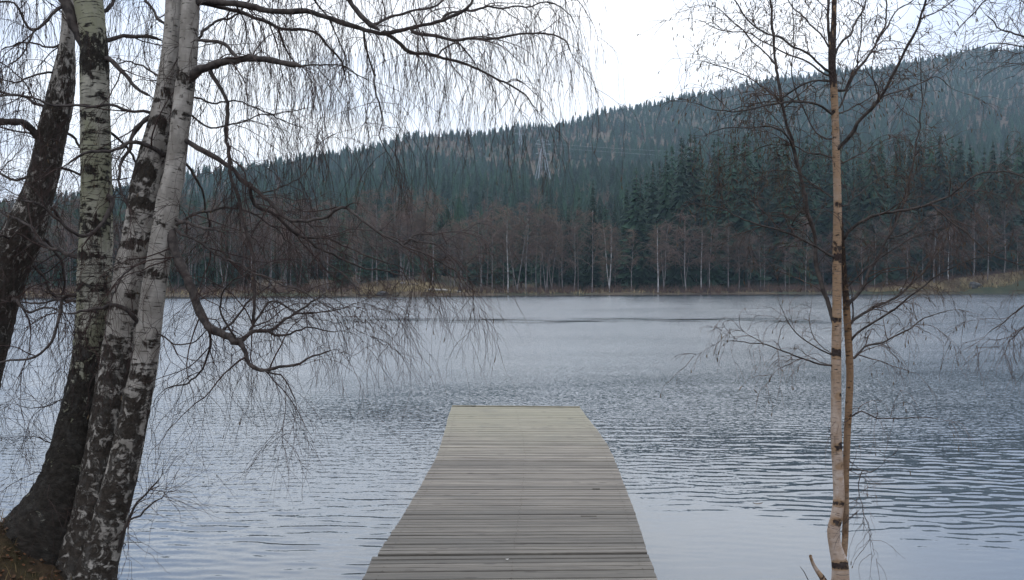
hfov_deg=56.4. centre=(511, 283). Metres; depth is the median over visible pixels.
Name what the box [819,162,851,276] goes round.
spruce tree
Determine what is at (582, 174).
spruce forest
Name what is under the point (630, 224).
spruce tree
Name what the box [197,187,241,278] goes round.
birch tree
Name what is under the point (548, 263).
birch tree
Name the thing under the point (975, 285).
boulder
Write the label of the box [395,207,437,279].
birch tree
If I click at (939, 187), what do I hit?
spruce tree
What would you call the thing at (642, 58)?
sky
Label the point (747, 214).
spruce tree
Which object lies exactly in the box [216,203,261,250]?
birch tree
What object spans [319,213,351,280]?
birch tree
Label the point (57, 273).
spruce tree
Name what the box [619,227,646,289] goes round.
birch tree
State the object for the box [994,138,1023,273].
spruce tree
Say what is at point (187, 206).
birch tree
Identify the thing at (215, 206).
birch tree
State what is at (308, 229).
birch tree
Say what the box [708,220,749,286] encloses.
birch tree
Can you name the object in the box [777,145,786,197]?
spruce tree
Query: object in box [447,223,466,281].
birch tree
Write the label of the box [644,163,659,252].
spruce tree
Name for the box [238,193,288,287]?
birch tree
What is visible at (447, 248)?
birch tree
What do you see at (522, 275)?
spruce tree
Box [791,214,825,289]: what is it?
birch tree
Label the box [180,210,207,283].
birch tree
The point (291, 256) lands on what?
birch tree
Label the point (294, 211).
birch tree
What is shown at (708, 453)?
lake water
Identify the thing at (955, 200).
spruce tree
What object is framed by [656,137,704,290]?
spruce tree
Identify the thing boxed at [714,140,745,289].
spruce tree
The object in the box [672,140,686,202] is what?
spruce tree
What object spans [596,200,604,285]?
spruce tree
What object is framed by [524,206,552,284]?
birch tree
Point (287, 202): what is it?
spruce tree
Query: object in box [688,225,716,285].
birch tree
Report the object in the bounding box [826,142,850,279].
spruce tree
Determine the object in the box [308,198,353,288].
birch tree
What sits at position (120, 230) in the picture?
birch tree
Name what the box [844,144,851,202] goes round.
spruce tree
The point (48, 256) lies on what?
birch tree
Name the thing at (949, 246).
birch tree
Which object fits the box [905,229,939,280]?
birch tree
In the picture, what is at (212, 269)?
spruce tree
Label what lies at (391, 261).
spruce tree
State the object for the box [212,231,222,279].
spruce tree
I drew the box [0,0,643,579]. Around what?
birch tree
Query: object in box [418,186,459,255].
birch tree
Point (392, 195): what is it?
birch tree
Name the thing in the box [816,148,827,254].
spruce tree
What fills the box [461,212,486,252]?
birch tree
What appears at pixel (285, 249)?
birch tree
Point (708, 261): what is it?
birch tree
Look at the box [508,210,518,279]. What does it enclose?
spruce tree
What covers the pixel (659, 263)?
birch tree
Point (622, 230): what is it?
spruce tree
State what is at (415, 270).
spruce tree
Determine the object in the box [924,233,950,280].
birch tree
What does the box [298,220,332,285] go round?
birch tree
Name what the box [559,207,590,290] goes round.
birch tree
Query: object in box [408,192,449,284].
birch tree
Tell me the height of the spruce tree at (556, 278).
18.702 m
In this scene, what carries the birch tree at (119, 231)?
on the hillside
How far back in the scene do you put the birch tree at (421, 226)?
174.57 m
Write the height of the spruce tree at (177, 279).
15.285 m
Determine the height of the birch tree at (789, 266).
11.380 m
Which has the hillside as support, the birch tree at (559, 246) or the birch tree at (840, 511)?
the birch tree at (559, 246)
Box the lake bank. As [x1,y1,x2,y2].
[0,522,64,579]
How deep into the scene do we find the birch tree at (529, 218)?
179.23 m
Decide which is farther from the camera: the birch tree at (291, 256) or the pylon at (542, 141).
the pylon at (542, 141)
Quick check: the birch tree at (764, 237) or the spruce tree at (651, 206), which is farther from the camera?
the spruce tree at (651, 206)
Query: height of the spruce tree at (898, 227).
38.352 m
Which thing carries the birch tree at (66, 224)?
on the hillside
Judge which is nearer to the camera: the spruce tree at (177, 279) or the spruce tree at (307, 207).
the spruce tree at (177, 279)
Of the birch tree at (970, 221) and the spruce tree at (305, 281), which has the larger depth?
the birch tree at (970, 221)
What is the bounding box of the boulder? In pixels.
[969,281,981,288]
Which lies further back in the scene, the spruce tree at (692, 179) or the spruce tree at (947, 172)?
the spruce tree at (947, 172)
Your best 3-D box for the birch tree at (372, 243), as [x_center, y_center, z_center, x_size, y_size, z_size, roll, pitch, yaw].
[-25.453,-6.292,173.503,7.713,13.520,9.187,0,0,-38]
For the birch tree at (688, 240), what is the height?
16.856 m
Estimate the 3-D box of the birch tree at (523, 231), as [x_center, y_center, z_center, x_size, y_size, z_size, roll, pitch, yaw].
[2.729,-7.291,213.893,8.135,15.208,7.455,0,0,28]
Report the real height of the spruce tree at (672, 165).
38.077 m
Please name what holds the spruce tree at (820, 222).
on the hillside
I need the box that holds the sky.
[0,0,1023,202]
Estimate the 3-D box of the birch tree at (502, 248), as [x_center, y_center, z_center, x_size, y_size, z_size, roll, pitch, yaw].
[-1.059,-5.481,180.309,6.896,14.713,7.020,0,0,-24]
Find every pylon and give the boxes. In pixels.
[514,126,524,143]
[535,136,550,178]
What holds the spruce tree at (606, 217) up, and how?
on the hillside
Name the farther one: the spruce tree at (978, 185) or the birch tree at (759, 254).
the spruce tree at (978, 185)
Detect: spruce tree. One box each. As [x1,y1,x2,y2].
[32,224,52,285]
[41,201,73,288]
[66,220,76,283]
[69,224,78,288]
[112,216,120,271]
[168,217,191,289]
[188,231,204,289]
[189,190,199,230]
[199,206,218,288]
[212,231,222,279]
[217,222,238,288]
[233,213,252,287]
[233,237,239,287]
[255,233,269,278]
[272,246,283,279]
[280,217,305,284]
[284,187,291,216]
[291,244,309,286]
[303,187,311,234]
[306,227,326,279]
[324,216,338,277]
[328,211,354,287]
[355,214,375,284]
[367,215,391,282]
[382,199,405,277]
[404,219,420,277]
[421,236,443,282]
[434,214,449,276]
[462,207,493,285]
[472,183,481,224]
[479,198,497,284]
[484,168,489,197]
[489,211,514,288]
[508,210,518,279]
[510,223,533,287]
[520,174,527,216]
[526,201,535,280]
[535,206,561,288]
[536,191,557,272]
[542,174,547,204]
[556,204,581,289]
[576,219,587,288]
[578,181,606,287]
[594,202,619,287]
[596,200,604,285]
[608,201,620,282]
[611,183,631,283]
[615,168,657,290]
[621,178,658,290]
[643,173,649,221]
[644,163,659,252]
[647,150,673,289]
[649,181,662,273]
[655,160,668,206]
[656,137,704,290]
[668,146,677,198]
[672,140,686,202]
[682,134,720,286]
[692,134,705,227]
[694,167,729,289]
[696,142,706,219]
[704,136,733,278]
[707,140,716,194]
[712,142,727,205]
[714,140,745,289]
[722,143,728,183]
[725,132,771,290]
[727,139,740,203]
[735,132,775,287]
[751,138,767,216]
[754,142,769,201]
[755,157,780,287]
[765,140,817,287]
[766,142,810,283]
[766,149,782,249]
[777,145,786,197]
[784,150,795,199]
[794,143,805,226]
[795,142,805,187]
[797,140,824,282]
[807,141,831,284]
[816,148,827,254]
[818,142,826,193]
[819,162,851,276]
[822,140,832,281]
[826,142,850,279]
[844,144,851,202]
[844,159,856,269]
[845,159,867,286]
[846,138,903,287]
[862,149,868,194]
[875,137,895,279]
[877,144,891,218]
[884,135,922,284]
[887,139,906,207]
[887,142,896,203]
[904,142,929,279]
[921,137,939,232]
[921,139,926,184]
[922,134,963,280]
[939,148,976,277]
[942,160,950,206]
[946,138,955,193]
[951,138,965,191]
[951,139,980,274]
[966,145,983,271]
[966,148,979,201]
[972,142,1010,274]
[975,162,988,272]
[977,147,988,189]
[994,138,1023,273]
[998,149,1002,178]
[999,140,1010,192]
[1002,137,1023,194]
[1011,147,1023,269]
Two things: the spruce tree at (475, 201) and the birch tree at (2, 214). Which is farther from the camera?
the spruce tree at (475, 201)
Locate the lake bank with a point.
(39, 569)
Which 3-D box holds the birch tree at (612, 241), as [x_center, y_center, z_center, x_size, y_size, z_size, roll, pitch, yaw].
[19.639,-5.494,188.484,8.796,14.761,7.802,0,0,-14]
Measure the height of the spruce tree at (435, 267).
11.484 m
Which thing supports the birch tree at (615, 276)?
on the hillside
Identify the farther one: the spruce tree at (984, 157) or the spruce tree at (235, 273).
the spruce tree at (984, 157)
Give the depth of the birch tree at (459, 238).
177.15 m
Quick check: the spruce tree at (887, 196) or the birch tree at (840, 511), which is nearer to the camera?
the birch tree at (840, 511)
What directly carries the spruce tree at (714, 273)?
on the hillside
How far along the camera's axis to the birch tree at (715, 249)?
198.73 m
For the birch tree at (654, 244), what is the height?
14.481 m
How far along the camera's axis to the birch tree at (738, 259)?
200.55 m
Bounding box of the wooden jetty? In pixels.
[362,405,657,579]
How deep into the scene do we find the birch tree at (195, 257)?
170.88 m
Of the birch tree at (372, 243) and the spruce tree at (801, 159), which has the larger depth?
the spruce tree at (801, 159)
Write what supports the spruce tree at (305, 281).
on the hillside
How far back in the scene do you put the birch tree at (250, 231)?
171.41 m
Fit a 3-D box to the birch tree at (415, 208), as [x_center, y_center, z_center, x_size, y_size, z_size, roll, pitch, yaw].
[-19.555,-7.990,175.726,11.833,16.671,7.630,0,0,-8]
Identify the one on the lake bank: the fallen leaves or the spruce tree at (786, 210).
the fallen leaves
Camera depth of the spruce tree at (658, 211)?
210.86 m
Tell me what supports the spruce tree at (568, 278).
on the hillside
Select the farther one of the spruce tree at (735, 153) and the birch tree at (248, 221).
the spruce tree at (735, 153)
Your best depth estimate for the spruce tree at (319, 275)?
214.61 m
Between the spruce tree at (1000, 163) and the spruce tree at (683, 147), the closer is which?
the spruce tree at (683, 147)
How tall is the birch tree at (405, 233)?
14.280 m
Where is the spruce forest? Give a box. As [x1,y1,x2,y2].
[0,45,1023,282]
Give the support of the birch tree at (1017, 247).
on the hillside
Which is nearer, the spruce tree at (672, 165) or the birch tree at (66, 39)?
the birch tree at (66, 39)
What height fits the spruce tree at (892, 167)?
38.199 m
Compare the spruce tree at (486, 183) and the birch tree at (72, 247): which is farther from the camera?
the spruce tree at (486, 183)
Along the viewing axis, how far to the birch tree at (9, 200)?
203.22 m
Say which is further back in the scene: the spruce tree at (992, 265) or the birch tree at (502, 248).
the spruce tree at (992, 265)
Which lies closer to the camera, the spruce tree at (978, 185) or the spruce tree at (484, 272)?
the spruce tree at (484, 272)
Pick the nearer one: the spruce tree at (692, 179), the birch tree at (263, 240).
the birch tree at (263, 240)
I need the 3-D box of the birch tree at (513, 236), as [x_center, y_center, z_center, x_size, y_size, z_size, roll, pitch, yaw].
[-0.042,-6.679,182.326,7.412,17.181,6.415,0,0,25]
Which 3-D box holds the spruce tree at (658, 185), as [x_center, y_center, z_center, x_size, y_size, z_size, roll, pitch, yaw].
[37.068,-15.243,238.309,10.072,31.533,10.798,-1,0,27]
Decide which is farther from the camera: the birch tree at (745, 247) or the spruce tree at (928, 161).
the spruce tree at (928, 161)
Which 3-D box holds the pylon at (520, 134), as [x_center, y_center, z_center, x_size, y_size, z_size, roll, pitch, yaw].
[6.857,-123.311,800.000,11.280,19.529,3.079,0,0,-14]
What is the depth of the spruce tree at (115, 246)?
193.64 m
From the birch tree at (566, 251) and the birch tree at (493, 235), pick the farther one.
the birch tree at (566, 251)
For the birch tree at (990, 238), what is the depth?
213.10 m
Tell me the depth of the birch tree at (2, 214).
188.14 m
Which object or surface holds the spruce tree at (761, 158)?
on the hillside
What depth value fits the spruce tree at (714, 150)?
236.81 m
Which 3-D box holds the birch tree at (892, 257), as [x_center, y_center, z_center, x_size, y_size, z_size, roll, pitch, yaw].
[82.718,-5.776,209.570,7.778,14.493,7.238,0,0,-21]
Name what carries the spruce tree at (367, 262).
on the hillside
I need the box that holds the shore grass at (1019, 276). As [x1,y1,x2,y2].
[23,271,1023,294]
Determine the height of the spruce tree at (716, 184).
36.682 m
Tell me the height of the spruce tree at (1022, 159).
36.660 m
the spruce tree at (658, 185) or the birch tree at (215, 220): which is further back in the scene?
the spruce tree at (658, 185)
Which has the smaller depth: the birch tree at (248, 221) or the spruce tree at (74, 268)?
the spruce tree at (74, 268)
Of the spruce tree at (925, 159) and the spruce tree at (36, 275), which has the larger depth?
the spruce tree at (925, 159)
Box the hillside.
[24,50,1023,295]
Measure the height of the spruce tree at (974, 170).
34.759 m
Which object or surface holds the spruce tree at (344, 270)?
on the hillside
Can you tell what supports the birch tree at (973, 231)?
on the hillside
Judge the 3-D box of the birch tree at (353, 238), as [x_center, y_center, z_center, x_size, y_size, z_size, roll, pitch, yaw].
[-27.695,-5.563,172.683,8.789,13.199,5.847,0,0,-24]
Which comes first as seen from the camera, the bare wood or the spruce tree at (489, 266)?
the spruce tree at (489, 266)
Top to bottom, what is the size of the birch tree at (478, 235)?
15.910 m
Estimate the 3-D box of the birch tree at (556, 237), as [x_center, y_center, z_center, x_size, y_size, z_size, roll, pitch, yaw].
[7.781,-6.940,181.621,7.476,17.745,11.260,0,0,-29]
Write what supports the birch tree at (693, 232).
on the hillside
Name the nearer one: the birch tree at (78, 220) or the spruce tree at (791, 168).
the birch tree at (78, 220)
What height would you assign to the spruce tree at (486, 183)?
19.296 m
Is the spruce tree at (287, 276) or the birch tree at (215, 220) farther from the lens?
the spruce tree at (287, 276)
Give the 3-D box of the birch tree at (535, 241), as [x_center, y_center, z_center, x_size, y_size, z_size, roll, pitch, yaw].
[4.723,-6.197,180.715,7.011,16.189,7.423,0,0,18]
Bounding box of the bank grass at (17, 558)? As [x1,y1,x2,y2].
[0,510,71,579]
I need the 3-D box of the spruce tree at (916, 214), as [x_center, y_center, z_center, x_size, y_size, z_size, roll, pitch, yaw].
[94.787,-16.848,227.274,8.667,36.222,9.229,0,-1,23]
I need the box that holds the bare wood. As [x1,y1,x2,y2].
[53,47,1023,280]
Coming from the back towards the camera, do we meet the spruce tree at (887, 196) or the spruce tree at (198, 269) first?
the spruce tree at (887, 196)
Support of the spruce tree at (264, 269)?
on the hillside
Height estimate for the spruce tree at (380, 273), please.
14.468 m
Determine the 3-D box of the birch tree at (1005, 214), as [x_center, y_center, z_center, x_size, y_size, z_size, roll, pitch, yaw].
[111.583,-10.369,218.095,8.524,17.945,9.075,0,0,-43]
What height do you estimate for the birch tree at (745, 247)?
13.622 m
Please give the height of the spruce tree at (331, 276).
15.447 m
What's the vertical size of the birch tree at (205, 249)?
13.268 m
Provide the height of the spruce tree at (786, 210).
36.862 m
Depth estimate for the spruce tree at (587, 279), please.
196.70 m
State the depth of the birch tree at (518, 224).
178.27 m
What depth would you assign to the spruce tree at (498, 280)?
191.84 m
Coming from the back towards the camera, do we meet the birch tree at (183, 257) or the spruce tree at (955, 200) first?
the spruce tree at (955, 200)
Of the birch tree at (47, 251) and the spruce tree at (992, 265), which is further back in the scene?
the spruce tree at (992, 265)
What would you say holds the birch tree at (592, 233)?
on the hillside
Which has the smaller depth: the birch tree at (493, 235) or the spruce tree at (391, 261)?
the birch tree at (493, 235)
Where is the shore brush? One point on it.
(715, 288)
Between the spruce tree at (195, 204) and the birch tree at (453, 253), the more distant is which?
the spruce tree at (195, 204)
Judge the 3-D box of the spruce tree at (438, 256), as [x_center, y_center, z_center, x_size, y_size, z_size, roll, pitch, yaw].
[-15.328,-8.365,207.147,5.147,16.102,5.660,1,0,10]
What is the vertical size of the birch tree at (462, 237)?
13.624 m
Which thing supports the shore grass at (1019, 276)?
on the hillside
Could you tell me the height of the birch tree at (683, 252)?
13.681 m
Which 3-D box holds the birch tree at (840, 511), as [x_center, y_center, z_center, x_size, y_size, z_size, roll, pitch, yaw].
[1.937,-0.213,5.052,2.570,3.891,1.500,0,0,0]
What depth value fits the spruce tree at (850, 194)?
228.80 m
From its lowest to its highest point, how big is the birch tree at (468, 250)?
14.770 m
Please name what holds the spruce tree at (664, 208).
on the hillside
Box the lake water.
[0,293,1023,579]
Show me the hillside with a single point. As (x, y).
(1004, 289)
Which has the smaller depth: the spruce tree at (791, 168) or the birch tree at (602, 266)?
the birch tree at (602, 266)
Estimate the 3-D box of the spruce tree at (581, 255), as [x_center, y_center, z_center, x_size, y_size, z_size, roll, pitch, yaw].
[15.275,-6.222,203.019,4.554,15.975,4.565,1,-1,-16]
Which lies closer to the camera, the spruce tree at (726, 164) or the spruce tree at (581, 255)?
the spruce tree at (581, 255)
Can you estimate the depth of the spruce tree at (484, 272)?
201.62 m
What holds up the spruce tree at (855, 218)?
on the hillside
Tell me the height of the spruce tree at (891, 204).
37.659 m
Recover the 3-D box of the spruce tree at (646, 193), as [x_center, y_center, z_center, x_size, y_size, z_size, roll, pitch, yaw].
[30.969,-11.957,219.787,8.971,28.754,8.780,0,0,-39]
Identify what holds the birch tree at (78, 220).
on the hillside
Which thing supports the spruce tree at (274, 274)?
on the hillside
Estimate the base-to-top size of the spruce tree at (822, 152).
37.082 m
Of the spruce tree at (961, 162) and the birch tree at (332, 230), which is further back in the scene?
the spruce tree at (961, 162)
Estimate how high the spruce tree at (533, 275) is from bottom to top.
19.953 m
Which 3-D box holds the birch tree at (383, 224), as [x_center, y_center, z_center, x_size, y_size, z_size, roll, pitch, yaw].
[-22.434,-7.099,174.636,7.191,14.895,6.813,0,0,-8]
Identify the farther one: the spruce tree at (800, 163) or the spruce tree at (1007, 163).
the spruce tree at (800, 163)
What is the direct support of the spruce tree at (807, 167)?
on the hillside
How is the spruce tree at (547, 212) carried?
on the hillside
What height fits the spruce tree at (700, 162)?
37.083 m
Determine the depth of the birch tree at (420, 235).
176.20 m
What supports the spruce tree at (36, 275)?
on the hillside
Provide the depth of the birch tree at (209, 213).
189.02 m
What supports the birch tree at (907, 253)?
on the hillside
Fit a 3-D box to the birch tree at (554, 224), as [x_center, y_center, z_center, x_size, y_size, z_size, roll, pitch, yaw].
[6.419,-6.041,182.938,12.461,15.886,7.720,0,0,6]
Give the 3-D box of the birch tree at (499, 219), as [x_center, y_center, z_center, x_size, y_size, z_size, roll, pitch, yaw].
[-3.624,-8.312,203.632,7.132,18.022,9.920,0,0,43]
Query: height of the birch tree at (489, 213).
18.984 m
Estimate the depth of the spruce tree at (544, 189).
450.14 m
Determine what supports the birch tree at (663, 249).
on the hillside
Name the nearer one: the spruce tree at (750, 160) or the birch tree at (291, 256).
the birch tree at (291, 256)
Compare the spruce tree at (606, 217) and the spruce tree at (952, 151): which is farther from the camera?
the spruce tree at (952, 151)
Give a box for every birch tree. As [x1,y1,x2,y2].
[0,0,141,440]
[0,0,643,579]
[0,193,17,217]
[0,194,11,223]
[0,194,16,223]
[35,233,65,285]
[39,220,67,287]
[46,188,79,288]
[53,211,78,286]
[66,200,79,249]
[113,205,125,259]
[113,215,122,261]
[169,239,185,285]
[176,200,213,272]
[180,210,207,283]
[180,222,203,274]
[187,219,219,287]
[196,193,225,241]
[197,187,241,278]
[198,210,245,292]
[203,192,237,285]
[205,210,242,285]
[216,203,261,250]
[228,193,272,287]
[232,220,266,282]
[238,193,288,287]
[249,216,284,286]
[253,203,286,277]
[258,194,310,283]
[269,219,304,289]
[270,199,328,286]
[273,224,304,284]
[294,197,336,281]
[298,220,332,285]
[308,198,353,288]
[316,210,352,264]
[317,239,337,282]
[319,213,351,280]
[331,210,359,262]
[335,217,380,285]
[347,217,388,282]
[365,209,400,283]
[373,206,406,279]
[373,210,418,279]
[377,183,428,274]
[377,198,436,280]
[392,197,425,281]
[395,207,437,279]
[402,211,442,281]
[405,209,438,279]
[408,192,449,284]
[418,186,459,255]
[436,229,463,285]
[438,226,453,277]
[438,230,461,286]
[447,218,474,289]
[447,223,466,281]
[451,221,472,283]
[457,219,485,288]
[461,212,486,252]
[462,199,500,284]
[462,209,499,288]
[477,202,516,243]
[477,215,508,288]
[485,206,550,289]
[486,216,531,292]
[487,217,518,291]
[502,199,549,292]
[503,204,530,291]
[514,222,531,254]
[521,213,573,289]
[521,214,554,289]
[523,220,563,291]
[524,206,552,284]
[533,202,572,290]
[551,219,582,288]
[555,240,565,276]
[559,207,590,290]
[567,207,614,291]
[567,220,591,291]
[588,218,629,291]
[598,264,611,282]
[607,243,627,289]
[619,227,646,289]
[625,0,1023,579]
[641,224,681,291]
[649,244,671,275]
[650,219,681,289]
[663,228,707,286]
[666,210,710,289]
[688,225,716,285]
[689,224,708,286]
[692,221,735,287]
[700,247,719,285]
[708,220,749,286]
[719,235,748,288]
[728,228,765,286]
[748,228,777,289]
[750,230,775,286]
[775,235,798,288]
[778,241,796,288]
[787,238,811,271]
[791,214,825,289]
[846,225,881,284]
[856,217,888,287]
[872,225,909,285]
[891,208,930,264]
[896,235,916,278]
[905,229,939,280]
[914,210,954,281]
[916,0,1023,397]
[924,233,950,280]
[932,221,967,277]
[946,226,962,277]
[957,201,992,276]
[965,220,987,275]
[975,214,1012,278]
[984,200,1022,271]
[1006,225,1023,270]
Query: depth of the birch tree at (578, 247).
193.12 m
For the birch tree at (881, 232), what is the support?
on the hillside
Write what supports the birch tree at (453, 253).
on the hillside
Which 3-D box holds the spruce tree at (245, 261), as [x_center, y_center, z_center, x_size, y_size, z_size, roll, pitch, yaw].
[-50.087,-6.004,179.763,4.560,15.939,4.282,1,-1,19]
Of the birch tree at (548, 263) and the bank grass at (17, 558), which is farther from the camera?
the birch tree at (548, 263)
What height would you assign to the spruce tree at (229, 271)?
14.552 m
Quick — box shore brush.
[24,267,1023,294]
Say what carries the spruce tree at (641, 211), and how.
on the hillside
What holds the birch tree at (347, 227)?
on the hillside
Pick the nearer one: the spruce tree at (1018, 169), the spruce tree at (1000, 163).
the spruce tree at (1018, 169)
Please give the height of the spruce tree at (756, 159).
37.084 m
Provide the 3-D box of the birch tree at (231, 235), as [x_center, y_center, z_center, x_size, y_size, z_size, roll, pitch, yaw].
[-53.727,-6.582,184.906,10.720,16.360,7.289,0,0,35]
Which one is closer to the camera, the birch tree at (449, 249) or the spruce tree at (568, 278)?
the birch tree at (449, 249)
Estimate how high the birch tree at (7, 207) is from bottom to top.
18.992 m
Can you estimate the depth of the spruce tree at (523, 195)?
391.62 m
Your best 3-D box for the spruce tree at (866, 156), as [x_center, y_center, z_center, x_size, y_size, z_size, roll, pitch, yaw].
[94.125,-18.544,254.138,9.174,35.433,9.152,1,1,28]
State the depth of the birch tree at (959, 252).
214.33 m
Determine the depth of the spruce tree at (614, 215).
219.58 m
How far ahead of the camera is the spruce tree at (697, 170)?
214.91 m
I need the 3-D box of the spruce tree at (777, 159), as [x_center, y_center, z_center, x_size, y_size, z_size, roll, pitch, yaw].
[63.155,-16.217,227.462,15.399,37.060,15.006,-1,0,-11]
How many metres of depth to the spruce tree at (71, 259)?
205.38 m
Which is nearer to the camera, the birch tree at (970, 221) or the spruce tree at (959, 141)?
the birch tree at (970, 221)
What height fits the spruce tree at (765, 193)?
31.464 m
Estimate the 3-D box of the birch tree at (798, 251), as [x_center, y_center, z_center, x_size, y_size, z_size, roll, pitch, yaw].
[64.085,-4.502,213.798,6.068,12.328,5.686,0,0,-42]
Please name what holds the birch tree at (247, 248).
on the hillside
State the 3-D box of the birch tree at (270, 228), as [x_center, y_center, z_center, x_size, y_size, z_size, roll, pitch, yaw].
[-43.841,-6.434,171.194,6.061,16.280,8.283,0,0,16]
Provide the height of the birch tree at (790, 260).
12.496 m
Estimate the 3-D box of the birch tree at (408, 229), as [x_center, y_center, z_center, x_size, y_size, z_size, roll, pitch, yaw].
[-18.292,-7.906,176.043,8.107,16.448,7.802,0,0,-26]
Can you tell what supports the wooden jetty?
in the lake water
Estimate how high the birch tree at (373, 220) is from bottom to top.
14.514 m
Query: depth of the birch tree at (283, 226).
198.08 m
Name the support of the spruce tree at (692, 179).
on the hillside
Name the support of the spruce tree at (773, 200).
on the hillside
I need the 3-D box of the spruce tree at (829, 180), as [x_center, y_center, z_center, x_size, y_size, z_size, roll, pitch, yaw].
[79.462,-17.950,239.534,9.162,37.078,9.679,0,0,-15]
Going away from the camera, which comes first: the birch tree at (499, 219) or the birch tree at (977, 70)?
the birch tree at (977, 70)
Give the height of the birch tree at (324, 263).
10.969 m
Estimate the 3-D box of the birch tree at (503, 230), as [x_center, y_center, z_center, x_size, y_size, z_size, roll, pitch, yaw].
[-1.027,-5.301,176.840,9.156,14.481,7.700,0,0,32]
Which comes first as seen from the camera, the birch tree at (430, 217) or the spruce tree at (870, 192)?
the birch tree at (430, 217)
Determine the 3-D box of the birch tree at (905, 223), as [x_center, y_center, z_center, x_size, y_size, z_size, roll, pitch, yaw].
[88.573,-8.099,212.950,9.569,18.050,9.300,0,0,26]
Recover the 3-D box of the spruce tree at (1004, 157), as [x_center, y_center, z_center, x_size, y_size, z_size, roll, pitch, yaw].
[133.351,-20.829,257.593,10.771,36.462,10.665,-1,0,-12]
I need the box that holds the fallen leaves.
[0,518,60,579]
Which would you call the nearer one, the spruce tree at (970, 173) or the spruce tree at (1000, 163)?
the spruce tree at (970, 173)
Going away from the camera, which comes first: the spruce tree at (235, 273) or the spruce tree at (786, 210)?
the spruce tree at (235, 273)
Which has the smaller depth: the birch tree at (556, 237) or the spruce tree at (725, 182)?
the birch tree at (556, 237)
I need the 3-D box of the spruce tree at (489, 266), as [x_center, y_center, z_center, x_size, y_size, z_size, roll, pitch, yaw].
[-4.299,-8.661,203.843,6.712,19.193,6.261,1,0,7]
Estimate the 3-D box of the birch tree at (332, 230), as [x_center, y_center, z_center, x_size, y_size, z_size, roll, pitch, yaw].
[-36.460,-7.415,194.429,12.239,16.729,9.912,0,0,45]
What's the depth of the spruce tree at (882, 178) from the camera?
222.63 m
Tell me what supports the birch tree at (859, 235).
on the hillside
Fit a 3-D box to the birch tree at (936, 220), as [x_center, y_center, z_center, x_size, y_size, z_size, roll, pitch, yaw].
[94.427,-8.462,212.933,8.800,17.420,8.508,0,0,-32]

